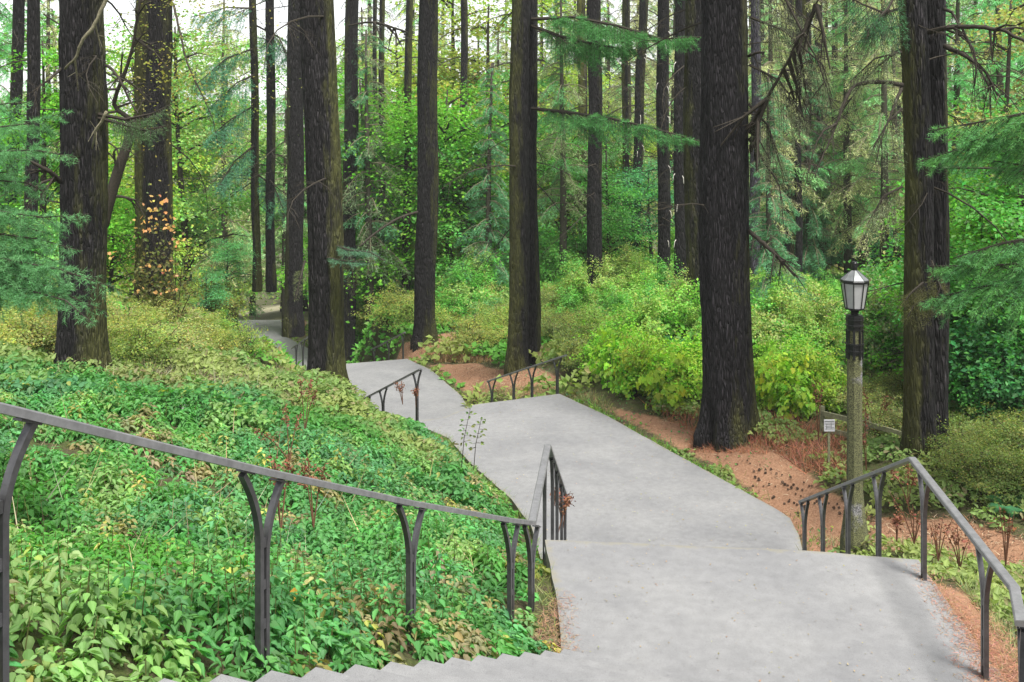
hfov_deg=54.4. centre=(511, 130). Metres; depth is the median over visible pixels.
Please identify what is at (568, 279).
green shrub
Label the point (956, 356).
green shrub
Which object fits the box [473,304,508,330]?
dry shrub
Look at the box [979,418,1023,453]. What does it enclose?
dry shrub
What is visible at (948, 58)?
background conifer
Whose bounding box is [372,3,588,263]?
maple tree
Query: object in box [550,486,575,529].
dead weed
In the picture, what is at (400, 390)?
dead weed
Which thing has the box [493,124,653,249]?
maple tree
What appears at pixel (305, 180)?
background conifer
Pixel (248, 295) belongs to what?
background conifer
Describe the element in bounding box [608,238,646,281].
green shrub
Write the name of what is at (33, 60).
conifer tree
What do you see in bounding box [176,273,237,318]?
dry shrub
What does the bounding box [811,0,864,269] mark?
conifer tree
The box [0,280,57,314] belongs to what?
dry shrub
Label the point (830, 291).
green shrub
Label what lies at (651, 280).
green shrub
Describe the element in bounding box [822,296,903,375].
green shrub
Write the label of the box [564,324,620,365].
dry shrub
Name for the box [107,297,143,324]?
dry shrub
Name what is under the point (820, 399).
dead weed
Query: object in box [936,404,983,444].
dry shrub
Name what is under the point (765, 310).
green shrub
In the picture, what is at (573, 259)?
green shrub
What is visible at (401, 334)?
handrail
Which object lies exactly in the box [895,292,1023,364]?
green shrub
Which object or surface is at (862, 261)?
background conifer
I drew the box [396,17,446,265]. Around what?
background conifer
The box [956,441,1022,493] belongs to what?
dry shrub
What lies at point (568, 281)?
green shrub
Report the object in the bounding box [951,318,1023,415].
green shrub
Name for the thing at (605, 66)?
conifer
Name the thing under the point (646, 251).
green shrub
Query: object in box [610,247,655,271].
green shrub
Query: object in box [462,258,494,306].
green shrub
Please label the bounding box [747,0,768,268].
conifer tree
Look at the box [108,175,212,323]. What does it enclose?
vine shrub
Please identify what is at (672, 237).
green shrub
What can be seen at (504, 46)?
background conifer
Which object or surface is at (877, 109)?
background conifer
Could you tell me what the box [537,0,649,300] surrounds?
conifer tree
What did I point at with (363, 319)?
dry shrub
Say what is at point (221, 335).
dry shrub
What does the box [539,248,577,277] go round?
green shrub
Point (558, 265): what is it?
green shrub
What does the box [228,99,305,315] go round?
maple tree
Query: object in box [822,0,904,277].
background conifer
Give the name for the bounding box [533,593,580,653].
needle litter
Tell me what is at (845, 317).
green shrub
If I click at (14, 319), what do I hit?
dry shrub
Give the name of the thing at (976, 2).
background conifer
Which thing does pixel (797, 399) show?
broadleaf bush
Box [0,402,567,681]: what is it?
handrail
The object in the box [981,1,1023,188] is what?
background conifer
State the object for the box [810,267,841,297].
green shrub
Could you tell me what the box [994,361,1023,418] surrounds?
green shrub
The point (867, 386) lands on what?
dry shrub
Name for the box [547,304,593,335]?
dry shrub
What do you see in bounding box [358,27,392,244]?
background conifer
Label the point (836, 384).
broadleaf bush
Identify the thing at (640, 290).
green shrub
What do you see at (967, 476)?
dry shrub
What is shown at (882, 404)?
dead weed
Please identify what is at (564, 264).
green shrub
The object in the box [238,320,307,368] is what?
path
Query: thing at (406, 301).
dry shrub
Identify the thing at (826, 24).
background conifer
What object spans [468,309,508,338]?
dry shrub
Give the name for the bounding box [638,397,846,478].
dry grass
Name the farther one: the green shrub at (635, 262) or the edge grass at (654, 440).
the green shrub at (635, 262)
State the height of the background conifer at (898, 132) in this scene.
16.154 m
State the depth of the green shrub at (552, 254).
46.79 m
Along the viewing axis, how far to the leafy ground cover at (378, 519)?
12.47 m
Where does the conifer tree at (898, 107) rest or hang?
on the forest floor
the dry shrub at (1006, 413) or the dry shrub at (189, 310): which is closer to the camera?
the dry shrub at (1006, 413)
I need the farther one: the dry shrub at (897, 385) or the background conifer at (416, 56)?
the background conifer at (416, 56)
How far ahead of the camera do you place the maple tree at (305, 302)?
69.40 m
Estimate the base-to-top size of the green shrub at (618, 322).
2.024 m
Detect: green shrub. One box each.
[2,222,57,269]
[8,195,59,303]
[14,236,58,305]
[435,247,458,291]
[435,247,472,295]
[435,253,471,296]
[435,275,497,309]
[435,286,465,313]
[436,291,479,318]
[442,259,474,286]
[459,240,495,294]
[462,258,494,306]
[463,287,508,319]
[477,249,501,294]
[500,259,508,297]
[539,234,565,282]
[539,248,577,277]
[539,248,585,273]
[545,245,583,290]
[551,282,584,316]
[552,258,597,311]
[553,269,592,298]
[558,253,588,309]
[558,269,603,307]
[559,251,584,276]
[559,273,592,311]
[565,300,626,333]
[569,312,622,369]
[572,297,589,312]
[574,242,617,275]
[578,349,603,372]
[580,318,613,352]
[582,286,596,310]
[582,341,601,376]
[585,226,616,274]
[590,251,614,296]
[590,313,625,332]
[596,281,630,318]
[599,277,624,309]
[600,282,611,307]
[600,298,642,359]
[604,274,629,316]
[605,249,626,275]
[605,249,654,291]
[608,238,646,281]
[608,242,638,285]
[609,291,636,318]
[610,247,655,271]
[611,321,692,375]
[612,317,650,361]
[614,251,653,290]
[614,268,665,311]
[614,307,633,334]
[620,295,644,332]
[620,297,658,333]
[621,280,668,307]
[624,343,702,402]
[625,273,668,297]
[625,279,675,342]
[627,253,654,277]
[627,261,671,301]
[631,266,671,287]
[631,269,664,301]
[634,338,664,391]
[635,333,699,356]
[639,238,656,266]
[639,326,702,401]
[646,333,701,388]
[650,252,685,297]
[651,219,674,270]
[651,313,686,336]
[652,277,700,338]
[652,296,676,341]
[662,263,693,326]
[664,279,685,303]
[669,253,673,281]
[674,327,701,383]
[681,300,701,340]
[750,260,784,292]
[750,261,792,317]
[750,290,786,330]
[751,304,796,354]
[752,295,777,333]
[753,329,783,365]
[753,344,775,364]
[753,353,785,412]
[757,337,788,363]
[760,314,836,354]
[762,314,824,350]
[763,291,811,325]
[765,279,826,351]
[768,325,832,357]
[768,339,846,381]
[773,288,836,333]
[776,327,826,384]
[781,337,846,390]
[782,275,843,357]
[783,284,808,304]
[783,300,816,343]
[789,271,812,302]
[796,340,843,411]
[800,303,842,339]
[804,303,844,330]
[806,279,825,301]
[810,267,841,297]
[812,280,842,321]
[813,315,845,357]
[818,287,844,324]
[818,295,845,320]
[822,289,842,305]
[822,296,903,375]
[827,285,902,370]
[833,301,872,332]
[839,253,884,286]
[859,293,903,370]
[861,256,903,372]
[864,309,903,376]
[867,255,903,370]
[892,311,1023,412]
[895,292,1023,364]
[900,346,1017,423]
[948,321,992,420]
[949,275,1023,412]
[949,299,980,378]
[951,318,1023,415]
[951,334,1000,411]
[953,274,1023,345]
[954,317,1023,419]
[960,322,1023,420]
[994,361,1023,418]
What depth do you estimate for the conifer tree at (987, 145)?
14.11 m
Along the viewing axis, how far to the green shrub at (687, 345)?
24.08 m
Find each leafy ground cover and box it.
[0,358,550,624]
[9,517,560,681]
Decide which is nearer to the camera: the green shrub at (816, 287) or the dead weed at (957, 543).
the dead weed at (957, 543)
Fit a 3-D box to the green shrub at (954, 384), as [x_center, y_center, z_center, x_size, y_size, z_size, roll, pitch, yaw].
[9.218,5.208,20.542,2.230,1.745,1.823,0,0,29]
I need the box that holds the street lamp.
[839,261,869,553]
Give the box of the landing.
[545,540,1004,681]
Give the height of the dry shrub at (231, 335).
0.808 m
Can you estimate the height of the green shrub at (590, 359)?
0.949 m
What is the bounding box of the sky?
[0,0,1022,143]
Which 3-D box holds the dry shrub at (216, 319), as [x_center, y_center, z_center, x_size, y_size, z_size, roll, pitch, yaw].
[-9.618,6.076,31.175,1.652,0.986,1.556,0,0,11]
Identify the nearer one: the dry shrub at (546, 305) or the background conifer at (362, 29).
the dry shrub at (546, 305)
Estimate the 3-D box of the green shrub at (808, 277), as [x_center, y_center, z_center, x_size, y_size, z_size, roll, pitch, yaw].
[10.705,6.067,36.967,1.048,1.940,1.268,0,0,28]
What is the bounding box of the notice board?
[824,419,834,461]
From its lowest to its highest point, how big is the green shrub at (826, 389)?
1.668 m
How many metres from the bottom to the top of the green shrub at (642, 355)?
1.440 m
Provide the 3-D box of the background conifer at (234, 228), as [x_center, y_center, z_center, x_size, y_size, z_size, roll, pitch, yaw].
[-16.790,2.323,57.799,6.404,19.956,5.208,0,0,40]
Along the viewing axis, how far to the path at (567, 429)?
18.39 m
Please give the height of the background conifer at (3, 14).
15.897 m
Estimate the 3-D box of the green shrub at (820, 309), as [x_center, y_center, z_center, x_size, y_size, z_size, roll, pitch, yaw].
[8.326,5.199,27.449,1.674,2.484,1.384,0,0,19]
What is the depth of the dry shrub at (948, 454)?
16.82 m
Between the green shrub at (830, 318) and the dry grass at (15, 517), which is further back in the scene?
the green shrub at (830, 318)
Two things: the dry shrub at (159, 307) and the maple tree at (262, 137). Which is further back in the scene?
the maple tree at (262, 137)
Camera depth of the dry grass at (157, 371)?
19.49 m
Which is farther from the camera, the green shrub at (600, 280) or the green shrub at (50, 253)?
the green shrub at (600, 280)
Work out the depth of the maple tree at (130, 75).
64.50 m
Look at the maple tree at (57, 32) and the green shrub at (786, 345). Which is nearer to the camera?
the green shrub at (786, 345)
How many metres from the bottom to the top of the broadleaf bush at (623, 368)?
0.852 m
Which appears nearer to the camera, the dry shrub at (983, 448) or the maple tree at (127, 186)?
the dry shrub at (983, 448)
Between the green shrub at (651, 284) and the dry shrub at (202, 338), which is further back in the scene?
the green shrub at (651, 284)
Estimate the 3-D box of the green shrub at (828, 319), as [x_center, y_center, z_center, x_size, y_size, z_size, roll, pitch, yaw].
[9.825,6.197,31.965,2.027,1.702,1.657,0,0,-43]
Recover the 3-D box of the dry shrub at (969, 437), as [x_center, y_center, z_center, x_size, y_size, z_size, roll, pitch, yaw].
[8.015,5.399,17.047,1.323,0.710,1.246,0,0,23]
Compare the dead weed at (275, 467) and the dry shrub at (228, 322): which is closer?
the dead weed at (275, 467)
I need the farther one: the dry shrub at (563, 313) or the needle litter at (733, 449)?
the dry shrub at (563, 313)
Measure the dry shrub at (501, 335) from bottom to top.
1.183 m
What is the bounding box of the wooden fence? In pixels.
[819,405,901,448]
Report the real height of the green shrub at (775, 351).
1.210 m
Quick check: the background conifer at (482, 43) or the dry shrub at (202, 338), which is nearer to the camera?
the dry shrub at (202, 338)
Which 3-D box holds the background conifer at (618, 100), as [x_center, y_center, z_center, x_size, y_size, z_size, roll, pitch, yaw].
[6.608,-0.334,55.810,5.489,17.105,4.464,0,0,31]
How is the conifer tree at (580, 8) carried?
on the forest floor
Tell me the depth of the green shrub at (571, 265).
44.28 m
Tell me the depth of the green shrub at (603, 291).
41.18 m
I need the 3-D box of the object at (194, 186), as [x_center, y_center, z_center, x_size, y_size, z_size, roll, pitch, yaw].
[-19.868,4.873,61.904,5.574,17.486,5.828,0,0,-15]
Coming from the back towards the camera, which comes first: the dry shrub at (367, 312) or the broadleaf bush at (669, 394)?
the dry shrub at (367, 312)
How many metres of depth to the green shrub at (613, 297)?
36.92 m
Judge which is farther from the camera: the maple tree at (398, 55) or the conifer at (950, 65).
the conifer at (950, 65)
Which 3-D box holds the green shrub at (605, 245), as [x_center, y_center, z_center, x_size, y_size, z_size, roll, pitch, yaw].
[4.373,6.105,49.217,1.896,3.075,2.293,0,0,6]
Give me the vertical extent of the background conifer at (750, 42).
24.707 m
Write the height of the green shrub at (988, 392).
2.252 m
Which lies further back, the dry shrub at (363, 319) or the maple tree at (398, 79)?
the maple tree at (398, 79)
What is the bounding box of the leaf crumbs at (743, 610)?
[550,547,995,681]
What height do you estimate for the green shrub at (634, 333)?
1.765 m
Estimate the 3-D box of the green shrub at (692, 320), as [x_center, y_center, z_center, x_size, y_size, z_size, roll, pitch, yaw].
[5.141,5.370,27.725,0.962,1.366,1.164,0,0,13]
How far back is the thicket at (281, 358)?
34.21 m
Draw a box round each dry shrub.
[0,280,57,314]
[0,298,52,320]
[0,302,56,318]
[0,304,57,342]
[0,306,57,343]
[0,307,57,339]
[0,308,56,350]
[0,309,57,352]
[0,311,57,353]
[5,317,117,361]
[32,291,120,325]
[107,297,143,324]
[107,306,168,339]
[108,298,150,322]
[108,301,179,343]
[108,311,200,366]
[108,324,178,377]
[108,328,128,355]
[113,312,216,361]
[118,295,183,327]
[121,314,223,353]
[125,296,179,321]
[131,298,183,322]
[136,293,185,315]
[169,296,201,328]
[171,292,222,331]
[171,320,217,345]
[174,275,224,306]
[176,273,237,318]
[179,312,246,348]
[180,284,241,314]
[181,296,222,319]
[187,277,256,315]
[188,306,256,343]
[189,289,246,317]
[192,311,228,331]
[199,327,246,352]
[207,337,239,350]
[214,330,244,343]
[218,317,273,358]
[350,292,410,320]
[355,311,365,332]
[356,301,374,328]
[356,312,377,331]
[360,281,435,321]
[367,296,413,332]
[374,291,413,328]
[376,280,413,320]
[435,299,465,323]
[435,305,495,348]
[435,309,464,328]
[437,284,483,312]
[445,324,502,353]
[447,316,483,342]
[451,316,485,340]
[457,322,505,352]
[461,329,486,351]
[462,281,508,303]
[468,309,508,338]
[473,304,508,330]
[476,299,507,316]
[476,302,508,319]
[479,320,507,352]
[480,323,507,350]
[492,294,508,306]
[492,304,507,320]
[494,313,507,330]
[540,281,560,301]
[540,282,565,305]
[540,284,551,305]
[541,292,554,309]
[541,293,559,323]
[541,302,553,316]
[541,308,571,340]
[541,313,573,334]
[542,307,573,338]
[544,284,603,307]
[545,306,581,319]
[547,302,597,319]
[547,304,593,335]
[548,324,592,355]
[549,313,595,346]
[554,336,591,368]
[558,338,602,377]
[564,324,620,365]
[564,352,602,381]
[828,379,881,408]
[832,384,901,415]
[844,379,882,395]
[862,363,903,402]
[862,374,900,400]
[862,376,893,398]
[862,384,902,415]
[862,396,902,432]
[862,404,901,440]
[870,397,902,420]
[876,369,903,401]
[909,423,975,455]
[918,430,996,487]
[927,432,993,486]
[931,439,977,464]
[931,444,1023,500]
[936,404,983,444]
[936,449,1022,508]
[938,421,1007,456]
[950,425,1018,450]
[952,435,1022,478]
[954,449,1023,513]
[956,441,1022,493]
[962,413,1020,437]
[964,434,1022,466]
[966,400,1023,437]
[973,414,1023,454]
[973,415,1023,458]
[974,434,1023,461]
[976,406,1023,456]
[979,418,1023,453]
[982,449,1023,491]
[982,457,1023,491]
[995,466,1023,496]
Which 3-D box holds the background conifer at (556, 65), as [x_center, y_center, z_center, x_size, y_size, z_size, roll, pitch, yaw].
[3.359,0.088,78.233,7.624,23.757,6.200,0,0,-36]
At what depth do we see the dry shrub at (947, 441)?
17.27 m
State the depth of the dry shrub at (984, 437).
17.09 m
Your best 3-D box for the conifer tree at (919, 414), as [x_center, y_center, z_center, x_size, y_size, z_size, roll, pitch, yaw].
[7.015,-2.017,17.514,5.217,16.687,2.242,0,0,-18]
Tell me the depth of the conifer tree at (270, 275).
44.83 m
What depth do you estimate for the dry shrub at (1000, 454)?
16.52 m
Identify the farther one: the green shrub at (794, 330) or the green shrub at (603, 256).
the green shrub at (603, 256)
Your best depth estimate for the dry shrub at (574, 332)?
29.77 m
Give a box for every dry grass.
[9,396,484,587]
[43,341,366,409]
[409,338,494,362]
[479,376,617,411]
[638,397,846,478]
[807,529,1023,667]
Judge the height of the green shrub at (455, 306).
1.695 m
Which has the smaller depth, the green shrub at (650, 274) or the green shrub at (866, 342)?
the green shrub at (866, 342)
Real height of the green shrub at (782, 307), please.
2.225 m
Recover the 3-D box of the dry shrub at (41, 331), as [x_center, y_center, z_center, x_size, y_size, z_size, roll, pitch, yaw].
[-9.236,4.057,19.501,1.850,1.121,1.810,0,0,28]
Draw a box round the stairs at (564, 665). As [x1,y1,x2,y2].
[159,649,711,681]
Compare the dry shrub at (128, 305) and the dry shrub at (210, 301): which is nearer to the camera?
the dry shrub at (128, 305)
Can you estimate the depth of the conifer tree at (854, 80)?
63.87 m
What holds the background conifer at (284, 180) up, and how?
on the forest floor
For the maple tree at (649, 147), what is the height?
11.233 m
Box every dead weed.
[248,403,301,459]
[266,449,294,527]
[296,373,317,431]
[297,450,327,527]
[393,381,404,404]
[411,386,419,406]
[549,491,573,527]
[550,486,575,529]
[811,375,824,441]
[862,386,893,436]
[862,408,871,470]
[887,510,905,540]
[889,492,920,543]
[890,464,917,502]
[927,513,952,561]
[944,524,970,569]
[993,503,1023,565]
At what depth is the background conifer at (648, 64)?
65.93 m
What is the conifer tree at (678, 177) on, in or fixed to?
on the forest floor
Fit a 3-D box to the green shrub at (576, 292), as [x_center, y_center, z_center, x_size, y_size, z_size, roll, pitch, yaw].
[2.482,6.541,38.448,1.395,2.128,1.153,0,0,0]
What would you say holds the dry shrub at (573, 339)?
on the forest floor
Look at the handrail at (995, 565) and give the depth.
9.46 m
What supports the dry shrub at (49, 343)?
on the forest floor
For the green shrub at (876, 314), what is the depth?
25.88 m
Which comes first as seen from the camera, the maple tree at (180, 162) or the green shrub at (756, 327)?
the green shrub at (756, 327)
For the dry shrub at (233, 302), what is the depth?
43.67 m
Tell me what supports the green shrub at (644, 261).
on the forest floor
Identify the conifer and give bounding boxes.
[0,0,59,218]
[0,2,49,227]
[19,0,59,220]
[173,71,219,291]
[179,0,264,298]
[199,93,265,319]
[228,97,265,299]
[247,91,307,336]
[303,50,343,249]
[304,74,372,299]
[336,0,397,176]
[336,41,359,136]
[338,7,391,269]
[341,30,409,331]
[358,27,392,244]
[385,0,450,117]
[386,71,415,280]
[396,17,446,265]
[417,0,474,117]
[450,63,508,292]
[468,24,504,234]
[480,27,510,195]
[489,0,511,250]
[497,0,576,250]
[537,0,607,279]
[538,1,576,226]
[539,0,617,257]
[552,0,621,178]
[570,0,621,257]
[587,3,621,243]
[602,0,673,242]
[608,0,671,263]
[631,1,670,259]
[632,1,672,123]
[644,0,674,260]
[644,1,672,222]
[747,0,776,161]
[747,1,779,210]
[748,0,779,255]
[748,0,826,265]
[748,0,839,261]
[749,69,820,308]
[765,1,840,254]
[776,0,873,274]
[779,43,854,290]
[794,0,858,256]
[811,0,842,264]
[811,0,892,269]
[812,1,842,233]
[813,0,898,274]
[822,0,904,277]
[826,0,900,270]
[828,0,869,148]
[837,0,902,262]
[852,0,903,264]
[859,0,904,273]
[893,0,986,265]
[946,0,1023,205]
[946,6,969,143]
[947,0,1002,216]
[947,0,1016,123]
[947,1,983,211]
[951,0,1023,239]
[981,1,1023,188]
[986,14,1023,252]
[990,0,1015,236]
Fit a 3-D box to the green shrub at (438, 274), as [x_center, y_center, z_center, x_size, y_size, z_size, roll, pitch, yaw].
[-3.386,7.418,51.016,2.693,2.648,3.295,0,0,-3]
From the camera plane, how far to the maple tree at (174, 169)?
57.20 m
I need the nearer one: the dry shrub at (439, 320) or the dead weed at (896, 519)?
the dead weed at (896, 519)
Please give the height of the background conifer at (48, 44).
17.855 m
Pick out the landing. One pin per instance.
(779, 618)
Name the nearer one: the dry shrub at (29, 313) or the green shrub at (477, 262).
the dry shrub at (29, 313)
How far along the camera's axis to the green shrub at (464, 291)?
42.26 m
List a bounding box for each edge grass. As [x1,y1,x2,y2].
[421,361,478,406]
[431,393,816,558]
[516,559,1014,668]
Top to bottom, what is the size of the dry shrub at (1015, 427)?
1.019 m
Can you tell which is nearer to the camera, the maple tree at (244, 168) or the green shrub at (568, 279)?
the green shrub at (568, 279)
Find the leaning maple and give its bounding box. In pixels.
[106,0,301,226]
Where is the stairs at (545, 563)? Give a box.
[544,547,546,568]
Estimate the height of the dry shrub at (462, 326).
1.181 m
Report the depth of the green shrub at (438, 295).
42.80 m
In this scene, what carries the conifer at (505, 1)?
on the forest floor
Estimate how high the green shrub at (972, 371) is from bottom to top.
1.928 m
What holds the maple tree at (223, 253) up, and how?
on the forest floor
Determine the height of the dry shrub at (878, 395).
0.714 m
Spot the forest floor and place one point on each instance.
(744, 478)
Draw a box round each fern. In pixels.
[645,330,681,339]
[980,494,1023,519]
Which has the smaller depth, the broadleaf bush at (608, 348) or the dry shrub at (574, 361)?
the broadleaf bush at (608, 348)
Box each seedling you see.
[458,405,476,467]
[468,417,486,469]
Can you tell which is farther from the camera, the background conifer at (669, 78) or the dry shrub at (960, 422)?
the background conifer at (669, 78)
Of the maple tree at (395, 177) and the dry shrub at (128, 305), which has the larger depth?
the maple tree at (395, 177)
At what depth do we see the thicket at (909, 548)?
16.02 m
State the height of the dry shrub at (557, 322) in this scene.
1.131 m
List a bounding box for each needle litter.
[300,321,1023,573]
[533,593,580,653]
[686,425,769,454]
[910,563,1017,681]
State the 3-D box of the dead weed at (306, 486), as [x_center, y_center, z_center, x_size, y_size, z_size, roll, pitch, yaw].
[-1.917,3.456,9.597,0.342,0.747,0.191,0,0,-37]
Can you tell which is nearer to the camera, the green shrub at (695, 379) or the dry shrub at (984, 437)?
the dry shrub at (984, 437)
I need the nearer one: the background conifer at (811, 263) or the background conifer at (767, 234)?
the background conifer at (767, 234)
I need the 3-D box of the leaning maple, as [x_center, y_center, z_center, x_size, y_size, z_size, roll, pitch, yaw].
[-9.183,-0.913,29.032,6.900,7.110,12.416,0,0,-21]
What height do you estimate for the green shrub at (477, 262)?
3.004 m
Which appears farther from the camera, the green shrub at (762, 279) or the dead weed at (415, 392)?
the green shrub at (762, 279)
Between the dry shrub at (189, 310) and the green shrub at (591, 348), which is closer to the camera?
the green shrub at (591, 348)
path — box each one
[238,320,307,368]
[346,359,465,420]
[419,394,801,558]
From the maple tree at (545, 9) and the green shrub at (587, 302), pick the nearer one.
the green shrub at (587, 302)
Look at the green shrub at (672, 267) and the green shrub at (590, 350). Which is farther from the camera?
the green shrub at (672, 267)
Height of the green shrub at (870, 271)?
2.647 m
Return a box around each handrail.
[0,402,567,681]
[291,336,307,365]
[364,368,422,420]
[371,332,405,360]
[487,354,566,401]
[798,457,1023,681]
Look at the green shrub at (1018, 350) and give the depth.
19.96 m
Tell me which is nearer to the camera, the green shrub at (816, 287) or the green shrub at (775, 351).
the green shrub at (775, 351)
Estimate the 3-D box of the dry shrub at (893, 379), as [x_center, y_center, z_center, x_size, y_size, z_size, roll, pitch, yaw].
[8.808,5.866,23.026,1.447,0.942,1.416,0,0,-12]
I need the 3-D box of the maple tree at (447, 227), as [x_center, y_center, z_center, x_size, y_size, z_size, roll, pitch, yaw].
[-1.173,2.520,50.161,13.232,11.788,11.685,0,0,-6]
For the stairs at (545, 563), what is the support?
on the forest floor
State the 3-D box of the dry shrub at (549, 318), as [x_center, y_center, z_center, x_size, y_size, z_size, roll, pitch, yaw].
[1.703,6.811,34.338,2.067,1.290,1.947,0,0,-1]
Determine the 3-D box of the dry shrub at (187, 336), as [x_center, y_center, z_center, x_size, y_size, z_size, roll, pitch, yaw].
[-7.577,4.560,21.774,1.917,1.145,1.876,0,0,13]
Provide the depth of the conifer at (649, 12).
98.62 m
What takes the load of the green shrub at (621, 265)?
on the forest floor
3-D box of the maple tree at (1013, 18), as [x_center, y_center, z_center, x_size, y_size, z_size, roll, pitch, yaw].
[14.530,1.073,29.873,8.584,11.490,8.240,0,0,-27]
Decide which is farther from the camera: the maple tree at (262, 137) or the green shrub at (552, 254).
the maple tree at (262, 137)
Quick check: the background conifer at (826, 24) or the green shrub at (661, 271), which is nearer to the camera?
the green shrub at (661, 271)
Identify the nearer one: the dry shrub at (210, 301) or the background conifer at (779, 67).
the dry shrub at (210, 301)
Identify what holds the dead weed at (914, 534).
on the forest floor
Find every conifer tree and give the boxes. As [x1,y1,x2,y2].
[0,0,56,225]
[0,0,111,248]
[0,97,121,330]
[10,0,173,373]
[107,0,195,299]
[109,0,228,309]
[190,0,305,291]
[211,0,306,291]
[233,0,386,388]
[244,0,306,337]
[336,0,414,362]
[337,0,416,304]
[338,0,402,290]
[347,0,471,293]
[359,0,464,351]
[413,0,507,259]
[438,0,548,374]
[459,0,700,365]
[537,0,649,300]
[539,0,657,267]
[571,0,672,259]
[602,0,674,253]
[606,0,864,451]
[615,0,765,323]
[623,0,674,283]
[632,0,686,282]
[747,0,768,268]
[747,0,808,285]
[748,0,873,272]
[761,0,856,271]
[775,0,855,269]
[800,0,1022,462]
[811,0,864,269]
[812,0,867,269]
[818,0,1023,447]
[828,0,868,260]
[830,0,856,269]
[831,1,870,266]
[850,5,902,258]
[916,107,1023,343]
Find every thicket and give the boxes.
[0,300,497,505]
[1,261,903,405]
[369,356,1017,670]
[640,358,1023,624]
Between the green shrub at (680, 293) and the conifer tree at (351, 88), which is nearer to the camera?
the green shrub at (680, 293)
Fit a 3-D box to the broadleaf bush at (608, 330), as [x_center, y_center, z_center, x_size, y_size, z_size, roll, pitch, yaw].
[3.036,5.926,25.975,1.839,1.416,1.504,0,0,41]
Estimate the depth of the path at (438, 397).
32.33 m
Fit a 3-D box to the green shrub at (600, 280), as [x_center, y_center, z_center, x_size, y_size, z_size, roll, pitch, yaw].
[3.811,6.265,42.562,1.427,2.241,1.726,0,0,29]
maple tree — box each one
[0,3,133,290]
[0,41,185,287]
[0,117,134,207]
[20,144,225,312]
[51,34,239,292]
[104,8,284,293]
[106,101,266,333]
[106,183,187,295]
[108,10,281,306]
[111,57,263,231]
[121,24,306,321]
[179,94,283,315]
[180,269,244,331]
[193,238,262,293]
[205,131,362,311]
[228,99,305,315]
[238,83,307,311]
[241,80,468,328]
[246,51,413,299]
[303,98,473,285]
[336,24,458,283]
[339,81,555,288]
[342,0,568,261]
[361,63,584,285]
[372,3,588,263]
[453,0,657,251]
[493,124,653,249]
[538,96,673,256]
[540,137,671,276]
[585,158,674,266]
[813,111,904,266]
[827,94,1023,412]
[861,169,1023,376]
[880,0,1023,304]
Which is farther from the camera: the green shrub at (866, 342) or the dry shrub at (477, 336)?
the dry shrub at (477, 336)
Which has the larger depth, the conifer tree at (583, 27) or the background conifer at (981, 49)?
the background conifer at (981, 49)
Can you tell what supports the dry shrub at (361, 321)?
on the forest floor
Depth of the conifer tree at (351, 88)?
49.69 m
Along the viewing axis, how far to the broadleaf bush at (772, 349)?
22.30 m
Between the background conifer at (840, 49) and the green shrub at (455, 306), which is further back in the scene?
the background conifer at (840, 49)
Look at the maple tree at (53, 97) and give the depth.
32.73 m
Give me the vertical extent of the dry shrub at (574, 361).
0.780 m
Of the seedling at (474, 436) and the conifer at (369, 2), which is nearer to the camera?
the seedling at (474, 436)
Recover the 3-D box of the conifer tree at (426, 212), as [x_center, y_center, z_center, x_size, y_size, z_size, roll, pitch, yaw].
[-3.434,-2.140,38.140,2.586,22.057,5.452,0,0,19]
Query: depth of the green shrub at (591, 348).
27.59 m
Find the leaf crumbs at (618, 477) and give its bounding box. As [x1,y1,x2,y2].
[439,404,777,548]
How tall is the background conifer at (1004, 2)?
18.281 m
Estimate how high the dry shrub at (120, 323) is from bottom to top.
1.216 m
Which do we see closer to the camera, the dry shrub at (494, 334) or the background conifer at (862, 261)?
the dry shrub at (494, 334)
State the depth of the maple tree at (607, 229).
47.54 m
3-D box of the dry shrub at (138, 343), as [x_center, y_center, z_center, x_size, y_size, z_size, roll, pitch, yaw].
[-7.192,4.157,19.545,1.770,1.258,1.732,0,0,25]
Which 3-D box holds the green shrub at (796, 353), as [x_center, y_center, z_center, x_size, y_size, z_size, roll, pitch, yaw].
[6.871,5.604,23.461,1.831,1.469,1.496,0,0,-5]
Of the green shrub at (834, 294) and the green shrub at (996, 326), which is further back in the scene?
the green shrub at (834, 294)
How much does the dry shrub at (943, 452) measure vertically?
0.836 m
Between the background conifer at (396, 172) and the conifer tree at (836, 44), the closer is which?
the conifer tree at (836, 44)
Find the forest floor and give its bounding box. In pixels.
[0,144,1023,681]
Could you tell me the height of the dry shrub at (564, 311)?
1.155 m
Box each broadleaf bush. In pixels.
[587,329,631,393]
[589,327,654,364]
[605,345,660,376]
[608,363,652,399]
[613,347,651,393]
[616,360,639,390]
[633,347,671,395]
[636,348,698,413]
[754,351,825,412]
[764,346,831,403]
[767,361,823,420]
[785,344,835,371]
[818,365,846,412]
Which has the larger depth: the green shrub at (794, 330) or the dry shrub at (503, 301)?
the dry shrub at (503, 301)
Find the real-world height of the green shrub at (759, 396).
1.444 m
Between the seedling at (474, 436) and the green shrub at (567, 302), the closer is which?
the seedling at (474, 436)
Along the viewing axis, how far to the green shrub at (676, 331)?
28.26 m
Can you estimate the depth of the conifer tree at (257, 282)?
45.22 m
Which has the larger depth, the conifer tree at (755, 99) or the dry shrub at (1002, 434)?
the conifer tree at (755, 99)
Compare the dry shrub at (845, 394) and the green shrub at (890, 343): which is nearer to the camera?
the dry shrub at (845, 394)
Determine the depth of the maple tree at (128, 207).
35.83 m
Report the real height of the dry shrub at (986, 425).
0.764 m
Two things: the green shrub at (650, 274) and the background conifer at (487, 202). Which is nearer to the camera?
the green shrub at (650, 274)
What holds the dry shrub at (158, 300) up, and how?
on the forest floor
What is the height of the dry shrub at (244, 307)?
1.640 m
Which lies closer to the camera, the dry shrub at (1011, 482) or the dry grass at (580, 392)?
the dry shrub at (1011, 482)
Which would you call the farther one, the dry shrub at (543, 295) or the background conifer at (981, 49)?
the background conifer at (981, 49)

